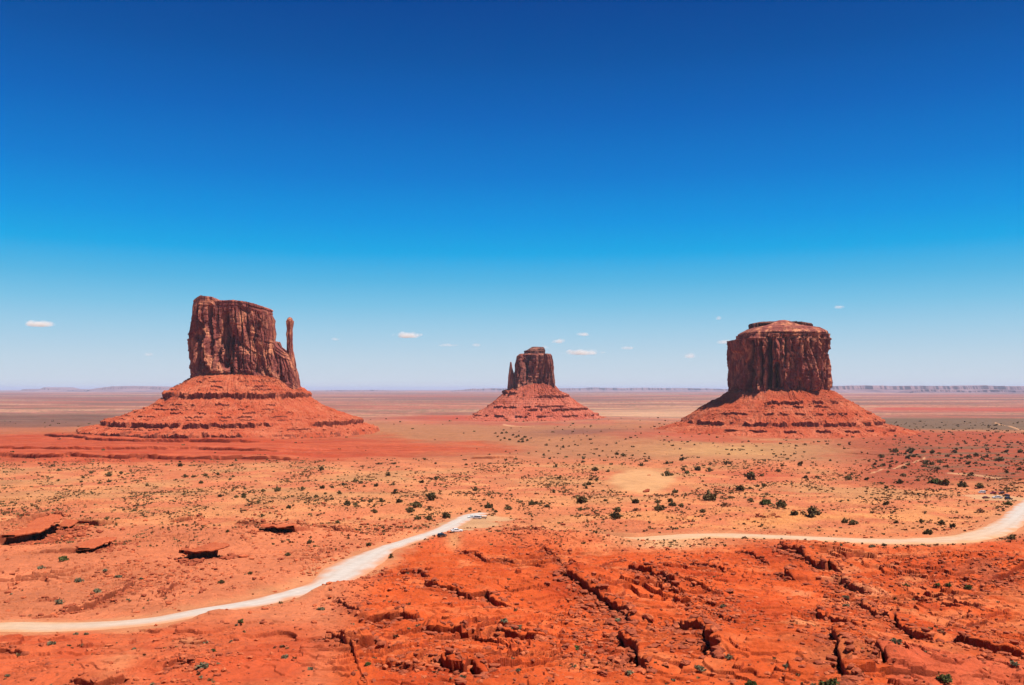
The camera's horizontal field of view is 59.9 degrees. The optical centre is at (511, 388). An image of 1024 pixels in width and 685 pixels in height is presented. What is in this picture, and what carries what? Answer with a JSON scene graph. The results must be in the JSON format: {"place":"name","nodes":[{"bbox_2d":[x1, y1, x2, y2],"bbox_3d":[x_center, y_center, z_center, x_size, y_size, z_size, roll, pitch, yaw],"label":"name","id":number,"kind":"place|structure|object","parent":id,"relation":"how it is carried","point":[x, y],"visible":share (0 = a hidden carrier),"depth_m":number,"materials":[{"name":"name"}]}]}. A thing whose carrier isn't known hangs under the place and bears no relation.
{"place":"outdoors","nodes":[
{"label":"outdoors","id":0,"kind":"place"},
{"bbox_2d":[0,513,489,631],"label":"dirt road","id":1,"kind":"structure","parent":0,"point":[357,566],"depth_m":229.55,"materials":[{"name":"beige soil"}]},
{"bbox_2d":[0,390,1023,684],"bbox_3d":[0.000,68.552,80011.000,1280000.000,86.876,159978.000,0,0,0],"label":"ground","id":2,"kind":"structure","parent":0,"point":[454,440],"depth_m":330.53,"materials":[{"name":"red soil"}]},
{"bbox_2d":[1,514,62,537],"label":"rock slab","id":3,"kind":"object","parent":2,"relation":"on","point":[39,525],"visible":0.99,"depth_m":353.72,"materials":[{"name":"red stone"}]},
{"bbox_2d":[46,641,55,645],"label":"sage bush","id":4,"kind":"object","parent":2,"relation":"on","point":[50,643],"visible":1,"depth_m":162.71,"materials":[{"name":"green plant"}]},
{"bbox_2d":[18,387,89,391],"bbox_3d":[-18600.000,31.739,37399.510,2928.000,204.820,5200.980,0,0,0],"label":"distant mesa","id":5,"kind":"structure","parent":2,"relation":"on","point":[58,389],"depth_m":35862.65,"materials":[{"name":"purple stone"}]},
{"bbox_2d":[55,599,63,603],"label":"sage bush","id":6,"kind":"object","parent":2,"relation":"on","point":[58,601],"visible":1,"depth_m":220.09,"materials":[{"name":"green plant"}]},
{"bbox_2d":[58,556,68,560],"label":"green bush","id":7,"kind":"object","parent":2,"relation":"on","point":[64,558],"visible":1,"depth_m":293.47,"materials":[{"name":"green plant"}]},
{"bbox_2d":[57,519,90,527],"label":"rock slab","id":8,"kind":"object","parent":2,"relation":"on","point":[66,523],"visible":0.98,"depth_m":389.86,"materials":[{"name":"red stone"}]},
{"bbox_2d":[73,537,116,550],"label":"rock slab","id":9,"kind":"object","parent":2,"relation":"on","point":[91,544],"visible":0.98,"depth_m":319.97,"materials":[{"name":"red stone"}]},
{"bbox_2d":[93,588,102,592],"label":"sage bush","id":10,"kind":"object","parent":2,"relation":"on","point":[97,590],"visible":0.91,"depth_m":231.99,"materials":[{"name":"green plant"}]},
{"bbox_2d":[87,386,170,391],"bbox_3d":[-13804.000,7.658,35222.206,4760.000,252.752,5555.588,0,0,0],"label":"distant mesa","id":11,"kind":"structure","parent":2,"relation":"on","point":[135,389],"depth_m":33779.21,"materials":[{"name":"purple stone"}]},
{"bbox_2d":[194,662,208,669],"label":"sage bush","id":12,"kind":"object","parent":2,"relation":"on","point":[203,665],"visible":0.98,"depth_m":141.13,"materials":[{"name":"green plant"}]},
{"bbox_2d":[179,542,229,552],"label":"rock slab","id":13,"kind":"object","parent":2,"relation":"on","point":[212,546],"visible":1,"depth_m":299.10,"materials":[{"name":"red stone"}]},
{"bbox_2d":[76,295,379,438],"bbox_3d":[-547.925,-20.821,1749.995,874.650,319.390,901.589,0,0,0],"label":"sandstone butte","id":14,"kind":"object","parent":2,"relation":"on","point":[232,341],"visible":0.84,"depth_m":1654.71,"materials":[{"name":"red stone"}]},
{"bbox_2d":[85,375,376,438],"bbox_3d":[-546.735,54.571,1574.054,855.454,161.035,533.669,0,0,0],"label":"rubble","id":15,"kind":"object","parent":2,"relation":"on","point":[245,409],"visible":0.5,"depth_m":1606.82,"materials":[{"name":"red stone"}]},
{"bbox_2d":[260,523,296,527],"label":"rock slab","id":16,"kind":"object","parent":2,"relation":"on","point":[267,525],"visible":1,"depth_m":352.78,"materials":[{"name":"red stone"}]},
{"bbox_2d":[327,390,390,390],"bbox_3d":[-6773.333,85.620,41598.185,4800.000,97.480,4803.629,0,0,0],"label":"distant mesa","id":17,"kind":"structure","parent":2,"relation":"on","point":[358,390],"depth_m":39974.88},
{"bbox_2d":[405,507,414,512],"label":"juniper bush","id":18,"kind":"object","parent":2,"relation":"on","point":[409,509],"visible":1,"depth_m":461.96,"materials":[{"name":"green plant"}]},
{"bbox_2d":[408,500,422,507],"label":"juniper bush","id":19,"kind":"object","parent":2,"relation":"on","point":[415,504],"visible":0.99,"depth_m":477.74,"materials":[{"name":"green plant"}]},
{"bbox_2d":[425,492,435,500],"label":"juniper bush","id":20,"kind":"object","parent":2,"relation":"on","point":[432,496],"visible":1,"depth_m":517.53,"materials":[{"name":"green plant"}]},
{"bbox_2d":[442,512,450,517],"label":"juniper bush","id":21,"kind":"object","parent":2,"relation":"on","point":[447,515],"visible":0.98,"depth_m":433.34,"materials":[{"name":"green plant"}]},
{"bbox_2d":[451,528,462,531],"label":"parked car","id":22,"kind":"object","parent":2,"relation":"on","point":[455,529],"visible":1,"depth_m":351.93,"materials":[{"name":"white paint"}]},
{"bbox_2d":[484,501,492,507],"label":"juniper bush","id":23,"kind":"object","parent":2,"relation":"on","point":[488,505],"visible":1,"depth_m":479.58,"materials":[{"name":"green plant"}]},
{"bbox_2d":[0,502,1023,684],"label":"rubble","id":24,"kind":"object","parent":2,"relation":"on","point":[999,584],"visible":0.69,"depth_m":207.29,"materials":[{"name":"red stone"}]},
{"bbox_2d":[0,454,1023,548],"bbox_3d":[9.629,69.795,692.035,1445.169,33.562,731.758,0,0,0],"label":"desert scrub","id":25,"kind":"object","parent":2,"relation":"on","point":[1006,488],"visible":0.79,"depth_m":563.16,"materials":[{"name":"green plant"}]},
{"bbox_2d":[3,546,1023,684],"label":"desert scrub","id":26,"kind":"object","parent":2,"relation":"on","point":[311,668],"visible":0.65,"depth_m":163.68,"materials":[{"name":"green plant"}]},
{"bbox_2d":[10,417,1023,468],"bbox_3d":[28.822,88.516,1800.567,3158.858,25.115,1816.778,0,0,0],"label":"scrub","id":27,"kind":"object","parent":2,"relation":"on","point":[787,458],"visible":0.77,"depth_m":1234.73,"materials":[{"name":"green plant"}]},
{"bbox_2d":[528,499,536,504],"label":"juniper bush","id":28,"kind":"object","parent":2,"relation":"on","point":[532,502],"visible":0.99,"depth_m":496.83,"materials":[{"name":"green plant"}]},
{"bbox_2d":[466,347,604,421],"bbox_3d":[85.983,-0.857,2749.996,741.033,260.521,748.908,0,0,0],"label":"sandstone butte","id":29,"kind":"object","parent":2,"relation":"on","point":[534,367],"visible":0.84,"depth_m":2672.31,"materials":[{"name":"red stone"}]},
{"bbox_2d":[470,388,602,420],"bbox_3d":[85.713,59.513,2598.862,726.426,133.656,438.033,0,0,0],"label":"rubble","id":30,"kind":"object","parent":2,"relation":"on","point":[535,403],"visible":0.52,"depth_m":2620.03,"materials":[{"name":"red stone"}]},
{"bbox_2d":[534,634,548,640],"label":"boulder","id":31,"kind":"object","parent":2,"relation":"on","point":[539,637],"visible":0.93,"depth_m":171.65,"materials":[{"name":"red stone"}]},
{"bbox_2d":[576,495,587,502],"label":"juniper bush","id":32,"kind":"object","parent":2,"relation":"on","point":[582,499],"visible":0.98,"depth_m":523.99,"materials":[{"name":"green plant"}]},
{"bbox_2d":[451,387,727,391],"bbox_3d":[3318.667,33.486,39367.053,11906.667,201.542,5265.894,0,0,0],"label":"distant mesa","id":33,"kind":"structure","parent":2,"relation":"on","point":[593,389],"depth_m":37783.70,"materials":[{"name":"purple stone"}]},
{"bbox_2d":[597,670,607,676],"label":"boulder","id":34,"kind":"object","parent":2,"relation":"on","point":[602,673],"visible":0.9,"depth_m":137.21,"materials":[{"name":"stone"}]},
{"bbox_2d":[596,584,608,587],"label":"boulder","id":35,"kind":"object","parent":2,"relation":"on","point":[602,585],"visible":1,"depth_m":222.26,"materials":[{"name":"stone"}]},
{"bbox_2d":[610,511,620,518],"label":"juniper bush","id":36,"kind":"object","parent":2,"relation":"on","point":[617,515],"visible":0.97,"depth_m":429.42,"materials":[{"name":"green plant"}]},
{"bbox_2d":[612,507,620,511],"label":"juniper bush","id":37,"kind":"object","parent":2,"relation":"on","point":[618,509],"visible":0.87,"depth_m":459.92,"materials":[{"name":"green plant"}]},
{"bbox_2d":[625,670,633,675],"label":"sage bush","id":38,"kind":"object","parent":2,"relation":"on","point":[629,672],"visible":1,"depth_m":137.20,"materials":[{"name":"green plant"}]},
{"bbox_2d":[632,498,639,503],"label":"juniper bush","id":39,"kind":"object","parent":2,"relation":"on","point":[635,500],"visible":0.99,"depth_m":507.01,"materials":[{"name":"green plant"}]},
{"bbox_2d":[642,613,653,621],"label":"boulder","id":40,"kind":"object","parent":2,"relation":"on","point":[648,616],"visible":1,"depth_m":189.88,"materials":[{"name":"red stone"}]},
{"bbox_2d":[646,643,660,647],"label":"boulder","id":41,"kind":"object","parent":2,"relation":"on","point":[654,645],"visible":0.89,"depth_m":151.10,"materials":[{"name":"stone"}]},
{"bbox_2d":[654,502,664,510],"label":"juniper bush","id":42,"kind":"object","parent":2,"relation":"on","point":[657,507],"visible":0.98,"depth_m":460.81,"materials":[{"name":"green plant"}]},
{"bbox_2d":[662,470,674,475],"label":"juniper bush","id":43,"kind":"object","parent":2,"relation":"on","point":[667,473],"visible":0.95,"depth_m":761.73,"materials":[{"name":"green plant"}]},
{"bbox_2d":[680,660,690,664],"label":"boulder","id":44,"kind":"object","parent":2,"relation":"on","point":[685,662],"visible":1,"depth_m":142.04,"materials":[{"name":"stone"}]},
{"bbox_2d":[694,665,706,671],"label":"sage bush","id":45,"kind":"object","parent":2,"relation":"on","point":[699,667],"visible":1,"depth_m":140.08,"materials":[{"name":"green plant"}]},
{"bbox_2d":[702,489,717,500],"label":"juniper bush","id":46,"kind":"object","parent":2,"relation":"on","point":[708,496],"visible":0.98,"depth_m":518.77,"materials":[{"name":"green plant"}]},
{"bbox_2d":[736,484,744,490],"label":"juniper bush","id":47,"kind":"object","parent":2,"relation":"on","point":[740,487],"visible":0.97,"depth_m":608.44,"materials":[{"name":"green plant"}]},
{"bbox_2d":[743,471,755,479],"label":"juniper bush","id":48,"kind":"object","parent":2,"relation":"on","point":[748,475],"visible":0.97,"depth_m":722.99,"materials":[{"name":"green plant"}]},
{"bbox_2d":[745,679,756,684],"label":"green bush","id":49,"kind":"object","parent":2,"relation":"on","point":[749,682],"visible":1,"depth_m":127.74,"materials":[{"name":"green plant"}]},
{"bbox_2d":[759,499,772,504],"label":"green bush","id":50,"kind":"object","parent":2,"relation":"on","point":[765,502],"visible":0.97,"depth_m":510.82,"materials":[{"name":"green plant"}]},
{"bbox_2d":[776,499,786,507],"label":"juniper bush","id":51,"kind":"object","parent":2,"relation":"on","point":[782,503],"visible":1,"depth_m":484.53,"materials":[{"name":"green plant"}]},
{"bbox_2d":[653,388,919,436],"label":"rubble","id":52,"kind":"object","parent":2,"relation":"on","point":[773,406],"visible":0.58,"depth_m":1717.29,"materials":[{"name":"red stone"}]},
{"bbox_2d":[655,320,919,437],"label":"sandstone butte","id":53,"kind":"object","parent":2,"relation":"on","point":[765,358],"visible":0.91,"depth_m":1757.16,"materials":[{"name":"red stone"}]},
{"bbox_2d":[791,510,798,515],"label":"juniper bush","id":54,"kind":"object","parent":2,"relation":"on","point":[794,512],"visible":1,"depth_m":431.78,"materials":[{"name":"green plant"}]},
{"bbox_2d":[800,505,823,517],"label":"juniper bush","id":55,"kind":"object","parent":2,"relation":"on","point":[812,511],"visible":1,"depth_m":429.57,"materials":[{"name":"green plant"}]},
{"bbox_2d":[818,677,839,684],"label":"green bush","id":56,"kind":"object","parent":2,"relation":"on","point":[831,681],"visible":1,"depth_m":128.85,"materials":[{"name":"green plant"}]},
{"bbox_2d":[848,519,858,524],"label":"juniper bush","id":57,"kind":"object","parent":2,"relation":"on","point":[852,522],"visible":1,"depth_m":397.39,"materials":[{"name":"green plant"}]},
{"bbox_2d":[889,638,901,644],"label":"sage bush","id":58,"kind":"object","parent":2,"relation":"on","point":[895,640],"visible":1,"depth_m":145.62,"materials":[{"name":"green plant"}]},
{"bbox_2d":[830,385,1023,392],"bbox_3d":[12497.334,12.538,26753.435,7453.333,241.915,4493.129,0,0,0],"label":"distant mesa","id":59,"kind":"structure","parent":2,"relation":"on","point":[865,389],"depth_m":25853.71,"materials":[{"name":"purple stone"}]},
{"bbox_2d":[924,529,932,533],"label":"juniper bush","id":60,"kind":"object","parent":2,"relation":"on","point":[927,531],"visible":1,"depth_m":362.69,"materials":[{"name":"green plant"}]},
{"bbox_2d":[927,478,938,483],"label":"green bush","id":61,"kind":"object","parent":2,"relation":"on","point":[934,481],"visible":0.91,"depth_m":686.41,"materials":[{"name":"green plant"}]},
{"bbox_2d":[935,673,952,683],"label":"green bush","id":62,"kind":"object","parent":2,"relation":"on","point":[946,678],"visible":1,"depth_m":134.18,"materials":[{"name":"green plant"}]},
{"bbox_2d":[938,478,949,485],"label":"juniper bush","id":63,"kind":"object","parent":2,"relation":"on","point":[945,481],"visible":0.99,"depth_m":668.94,"materials":[{"name":"green plant"}]},
{"bbox_2d":[897,389,1023,392],"bbox_3d":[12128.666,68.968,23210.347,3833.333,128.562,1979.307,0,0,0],"label":"distant mesa","id":64,"kind":"structure","parent":2,"relation":"on","point":[951,391],"depth_m":22945.43,"materials":[{"name":"purple stone"}]},
{"bbox_2d":[957,481,966,487],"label":"juniper bush","id":65,"kind":"object","parent":2,"relation":"on","point":[962,484],"visible":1,"depth_m":653.52,"materials":[{"name":"green plant"}]},
{"bbox_2d":[963,585,971,589],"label":"green bush","id":66,"kind":"object","parent":2,"relation":"on","point":[967,587],"visible":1,"depth_m":239.45,"materials":[{"name":"green plant"}]},
{"bbox_2d":[975,483,984,487],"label":"juniper bush","id":67,"kind":"object","parent":2,"relation":"on","point":[979,485],"visible":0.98,"depth_m":646.11,"materials":[{"name":"green plant"}]},
{"bbox_2d":[976,508,987,512],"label":"dry bush","id":68,"kind":"object","parent":2,"relation":"on","point":[980,510],"visible":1,"depth_m":462.83,"materials":[{"name":"brown plant"}]},
{"bbox_2d":[1010,661,1019,666],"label":"sage bush","id":69,"kind":"object","parent":2,"relation":"on","point":[1013,663],"visible":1,"depth_m":143.21,"materials":[{"name":"green plant"}]},
{"bbox_2d":[0,0,1023,389],"label":"sky","id":70,"kind":"structure","parent":0,"point":[433,194],"materials":[{"name":"blue"}]},
{"bbox_2d":[625,500,1023,543],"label":"dirt track","id":71,"kind":"structure","parent":0,"point":[1010,521],"depth_m":356.39,"materials":[{"name":"beige soil"}]}
]}

